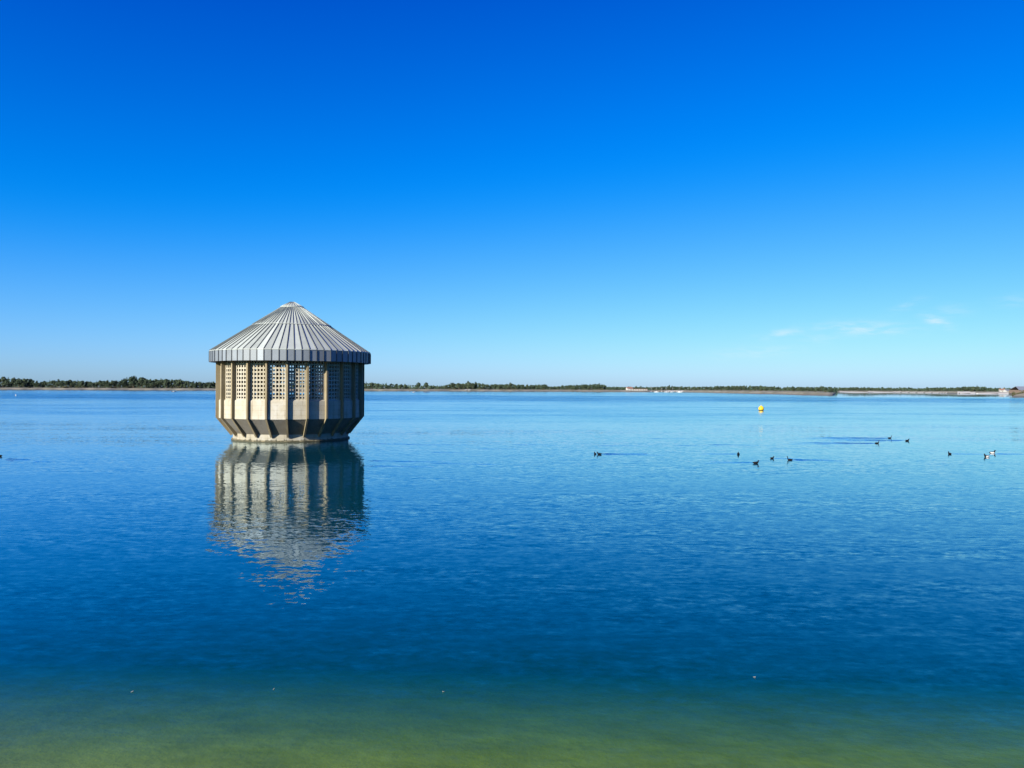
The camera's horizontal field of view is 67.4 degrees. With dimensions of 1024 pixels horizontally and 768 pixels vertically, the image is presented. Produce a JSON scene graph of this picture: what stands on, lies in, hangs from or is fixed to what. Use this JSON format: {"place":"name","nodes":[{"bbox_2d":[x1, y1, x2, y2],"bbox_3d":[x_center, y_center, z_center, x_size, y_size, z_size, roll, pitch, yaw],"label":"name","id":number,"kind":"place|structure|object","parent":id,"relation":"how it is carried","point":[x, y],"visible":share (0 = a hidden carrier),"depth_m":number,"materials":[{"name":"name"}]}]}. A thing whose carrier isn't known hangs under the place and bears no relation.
{"place":"outdoors","nodes":[
{"label":"outdoors","id":0,"kind":"place"},
{"bbox_2d":[0,386,1023,767],"bbox_3d":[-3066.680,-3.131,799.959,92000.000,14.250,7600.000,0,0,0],"label":"water","id":1,"kind":"structure","parent":0,"point":[524,646],"depth_m":34.11,"materials":[{"name":"blue liquid"}]},
{"bbox_2d":[128,376,137,387],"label":"broadleaf tree","id":2,"kind":"object","parent":1,"relation":"on","point":[134,379],"visible":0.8,"depth_m":1199.21,"materials":[{"name":"green plant"}]},
{"bbox_2d":[138,377,145,387],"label":"broadleaf tree","id":3,"kind":"object","parent":1,"relation":"on","point":[140,379],"visible":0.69,"depth_m":1181.23,"materials":[{"name":"green plant"}]},
{"bbox_2d":[0,378,1010,392],"bbox_3d":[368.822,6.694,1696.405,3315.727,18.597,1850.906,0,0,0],"label":"wood","id":4,"kind":"object","parent":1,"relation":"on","point":[835,389],"visible":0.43,"depth_m":1267.97,"materials":[{"name":"green plant"}]},
{"bbox_2d":[1009,386,1023,392],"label":"lodge","id":5,"kind":"structure","parent":1,"relation":"on","point":[1016,389],"depth_m":583.60,"materials":[{"name":"brown brick"}]},
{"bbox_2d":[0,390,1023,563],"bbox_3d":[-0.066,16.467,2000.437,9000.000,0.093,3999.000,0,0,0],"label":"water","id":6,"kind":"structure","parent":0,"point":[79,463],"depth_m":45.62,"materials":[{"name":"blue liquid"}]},
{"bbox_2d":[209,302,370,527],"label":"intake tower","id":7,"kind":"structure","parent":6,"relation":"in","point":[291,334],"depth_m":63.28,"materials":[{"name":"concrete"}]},
{"bbox_2d":[0,0,1023,388],"label":"sky","id":8,"kind":"structure","parent":0,"point":[610,193],"materials":[{"name":"blue"}]}
]}

